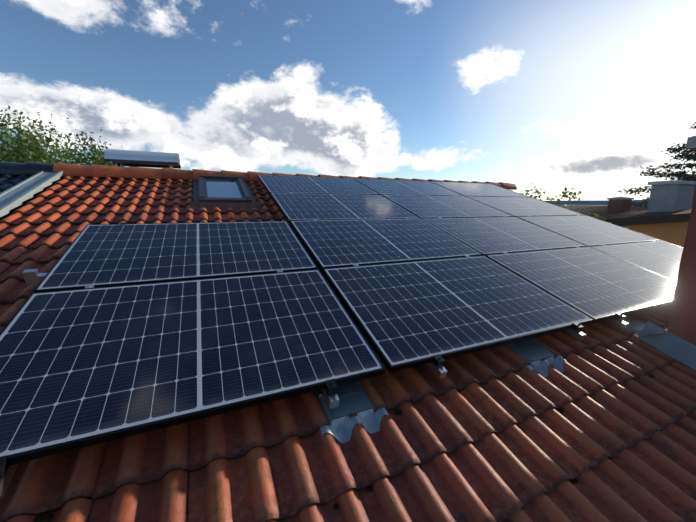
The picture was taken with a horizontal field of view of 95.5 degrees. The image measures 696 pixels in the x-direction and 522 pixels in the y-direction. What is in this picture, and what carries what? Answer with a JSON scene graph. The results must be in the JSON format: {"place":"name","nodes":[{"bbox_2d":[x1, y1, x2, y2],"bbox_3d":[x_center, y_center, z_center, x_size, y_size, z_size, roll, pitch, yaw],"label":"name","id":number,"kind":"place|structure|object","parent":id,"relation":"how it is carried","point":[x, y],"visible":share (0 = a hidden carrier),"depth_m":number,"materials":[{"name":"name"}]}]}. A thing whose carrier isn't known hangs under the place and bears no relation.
{"place":"outdoors","nodes":[
{"label":"outdoors","id":0,"kind":"place"},
{"bbox_2d":[0,171,62,216],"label":"roof flashing","id":1,"kind":"object","parent":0,"point":[17,195],"visible":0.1,"depth_m":3.33,"materials":[{"name":"silver metal"}]},
{"bbox_2d":[0,161,516,189],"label":"roof ridge","id":2,"kind":"structure","parent":0,"point":[115,171],"depth_m":4.40,"materials":[{"name":"brown tile"}]},
{"bbox_2d":[0,0,695,200],"label":"sky","id":3,"kind":"structure","parent":0,"point":[553,96],"materials":[{"name":"blue"}]},
{"bbox_2d":[544,200,648,204],"bbox_3d":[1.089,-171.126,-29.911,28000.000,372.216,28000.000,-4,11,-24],"label":"hills","id":4,"kind":"structure","parent":0,"point":[590,202],"depth_m":5714.79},
{"bbox_2d":[556,205,643,206],"bbox_3d":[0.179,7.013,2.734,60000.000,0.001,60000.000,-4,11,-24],"label":"ground","id":5,"kind":"structure","parent":0,"point":[582,205],"depth_m":1982.97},
{"bbox_2d":[0,105,81,164],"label":"tree","id":6,"kind":"object","parent":5,"relation":"on","point":[10,155],"visible":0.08,"depth_m":9.85,"materials":[{"name":"green plant"}]},
{"bbox_2d":[0,108,128,166],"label":"tree","id":7,"kind":"object","parent":5,"relation":"on","point":[20,131],"visible":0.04,"depth_m":12.76,"materials":[{"name":"green plant"}]},
{"bbox_2d":[40,129,121,166],"bbox_3d":[-9.836,-0.076,13.190,4.839,10.098,5.079,-4,11,-24],"label":"tree","id":8,"kind":"object","parent":5,"relation":"on","point":[95,157],"depth_m":11.65,"materials":[{"name":"green plant"}]},
{"bbox_2d":[520,183,605,220],"bbox_3d":[5.366,1.819,9.156,2.396,7.997,2.532,3,11,14],"label":"tree","id":9,"kind":"object","parent":5,"relation":"on","point":[563,196],"visible":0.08,"depth_m":7.96,"materials":[{"name":"green plant"}]},
{"bbox_2d":[618,122,695,206],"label":"conifer","id":10,"kind":"object","parent":5,"relation":"on","point":[684,175],"visible":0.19,"depth_m":20.69,"materials":[{"name":"green plant"}]},
{"bbox_2d":[563,206,691,246],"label":"neighbour house","id":11,"kind":"structure","parent":0,"point":[669,227],"depth_m":8.57,"materials":[{"name":"yellow paint"}]},
{"bbox_2d":[607,197,633,212],"bbox_3d":[9.016,-1.715,10.521,0.600,0.850,0.480,-4,11,-24],"label":"chimney","id":12,"kind":"object","parent":11,"relation":"on","point":[618,204],"visible":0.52,"depth_m":10.35,"materials":[{"name":"brick"}]},
{"bbox_2d":[647,180,695,215],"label":"chimney","id":13,"kind":"object","parent":11,"relation":"on","point":[671,195],"visible":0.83,"depth_m":9.04,"materials":[{"name":"concrete"}]},
{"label":"house walls","id":14,"kind":"object","parent":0,"visible":0},
{"bbox_2d":[0,174,695,521],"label":"roof tiles","id":15,"kind":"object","parent":14,"relation":"on","point":[98,216],"depth_m":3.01,"materials":[{"name":"tile"}]},
{"bbox_2d":[22,269,46,282],"bbox_3d":[-1.885,0.089,1.937,0.140,0.074,0.040,-4,28,-24],"label":"pv rail stub","id":16,"kind":"object","parent":15,"relation":"on","point":[32,276],"visible":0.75,"depth_m":1.91,"materials":[{"name":"silver metal"}]},
{"bbox_2d":[190,175,261,211],"bbox_3d":[-1.667,-0.932,4.227,0.790,0.135,1.420,-4,28,-24],"label":"roof window","id":17,"kind":"structure","parent":15,"relation":"in","point":[220,192],"depth_m":4.00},
{"bbox_2d":[0,175,654,498],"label":"mounting brackets","id":18,"kind":"object","parent":15,"relation":"attached to","point":[436,365],"visible":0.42,"depth_m":1.62,"materials":[{"name":"silver metal"}]},
{"bbox_2d":[33,221,317,292],"bbox_3d":[-1.179,-0.107,2.486,1.640,0.035,1.038,-4,28,-24],"label":"solar panel","id":19,"kind":"object","parent":18,"relation":"on","point":[101,255],"visible":0.81,"depth_m":2.34,"materials":[{"name":"blue"}]},
{"bbox_2d":[0,269,385,464],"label":"solar panel","id":20,"kind":"object","parent":18,"relation":"on","point":[82,368],"visible":0.98,"depth_m":1.46,"materials":[{"name":"blue"}]},
{"bbox_2d":[257,175,379,194],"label":"solar panel","id":21,"kind":"object","parent":18,"relation":"on","point":[296,184],"visible":0.83,"depth_m":4.78,"materials":[{"name":"blue"}]},
{"bbox_2d":[270,193,418,222],"bbox_3d":[-0.059,-0.694,4.009,1.640,0.037,1.038,-4,28,-24],"label":"solar panel","id":22,"kind":"object","parent":18,"relation":"on","point":[300,206],"visible":0.79,"depth_m":3.92,"materials":[{"name":"blue"}]},
{"bbox_2d":[290,218,482,270],"bbox_3d":[0.352,-0.224,3.153,1.640,0.037,1.038,-4,28,-23],"label":"solar panel","id":23,"kind":"object","parent":18,"relation":"on","point":[337,243],"visible":0.81,"depth_m":3.03,"materials":[{"name":"blue"}]},
{"bbox_2d":[354,178,463,195],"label":"solar panel","id":24,"kind":"object","parent":18,"relation":"on","point":[392,187],"visible":0.75,"depth_m":5.45,"materials":[{"name":"blue"}]},
{"bbox_2d":[382,195,513,217],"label":"solar panel","id":25,"kind":"object","parent":18,"relation":"on","point":[425,206],"visible":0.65,"depth_m":4.58,"materials":[{"name":"blue"}]},
{"bbox_2d":[322,255,592,372],"bbox_3d":[0.757,0.249,2.298,1.640,0.035,1.038,-4,28,-24],"label":"solar panel","id":26,"kind":"object","parent":18,"relation":"on","point":[407,315],"visible":0.96,"depth_m":2.13,"materials":[{"name":"blue"}]},
{"bbox_2d":[429,181,528,196],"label":"solar panel","id":27,"kind":"object","parent":18,"relation":"on","point":[478,189],"visible":0.85,"depth_m":6.12,"materials":[{"name":"blue"}]},
{"bbox_2d":[422,217,586,255],"bbox_3d":[1.867,-0.338,3.819,1.640,0.037,1.038,-4,28,-24],"label":"solar panel","id":28,"kind":"object","parent":18,"relation":"on","point":[484,236],"visible":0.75,"depth_m":3.72,"materials":[{"name":"blue"}]},
{"bbox_2d":[466,196,583,216],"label":"solar panel","id":29,"kind":"object","parent":18,"relation":"on","point":[521,206],"visible":0.85,"depth_m":5.26,"materials":[{"name":"blue"}]},
{"bbox_2d":[486,247,676,322],"bbox_3d":[2.276,0.134,2.962,1.640,0.035,1.038,-4,28,-24],"label":"solar panel","id":30,"kind":"object","parent":18,"relation":"on","point":[595,285],"visible":0.9,"depth_m":2.83,"materials":[{"name":"blue"}]},
{"bbox_2d":[518,215,659,246],"bbox_3d":[3.385,-0.452,4.481,1.640,0.035,1.038,-4,28,-24],"label":"solar panel","id":31,"kind":"object","parent":18,"relation":"on","point":[588,231],"visible":0.85,"depth_m":4.39,"materials":[{"name":"blue"}]},
{"bbox_2d":[591,241,682,281],"bbox_3d":[3.792,0.021,3.627,1.640,0.035,1.038,-4,28,-24],"label":"solar panel","id":32,"kind":"object","parent":18,"relation":"on","point":[662,258],"visible":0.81,"depth_m":3.67,"materials":[{"name":"blue"}]},
{"bbox_2d":[315,381,387,442],"bbox_3d":[-0.026,0.632,1.523,0.322,0.080,0.430,-4,28,-24],"label":"metal flashing","id":33,"kind":"object","parent":15,"relation":"on","point":[353,397],"visible":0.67,"depth_m":1.44,"materials":[{"name":"metal"}]},
{"bbox_2d":[34,236,678,521],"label":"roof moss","id":34,"kind":"object","parent":15,"relation":"on","point":[45,517],"visible":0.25,"depth_m":1.12,"materials":[{"name":"green plant"}]},
{"bbox_2d":[506,339,565,377],"bbox_3d":[1.144,0.557,2.042,0.322,0.052,0.430,-4,28,-24],"label":"metal flashing","id":35,"kind":"object","parent":15,"relation":"on","point":[533,353],"visible":0.71,"depth_m":1.96,"materials":[{"name":"metal"}]},
{"bbox_2d":[605,315,645,338],"bbox_3d":[2.184,0.466,2.490,0.330,0.080,0.430,-4,28,-24],"label":"metal flashing","id":36,"kind":"object","parent":15,"relation":"on","point":[635,326],"visible":0.25,"depth_m":2.42,"materials":[{"name":"metal"}]},
{"bbox_2d":[637,136,695,370],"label":"chimney","id":37,"kind":"object","parent":15,"relation":"on","point":[676,339],"visible":0.44,"depth_m":2.12,"materials":[{"name":"concrete"}]},
{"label":"roof slope","id":38,"kind":"object","parent":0,"visible":0},
{"bbox_2d":[104,149,180,181],"bbox_3d":[-3.067,-0.715,4.924,0.908,1.897,0.548,-4,11,-24],"label":"chimney hood","id":39,"kind":"object","parent":38,"relation":"on","point":[121,158],"visible":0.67,"depth_m":4.60,"materials":[{"name":"silver metal"}]}
]}

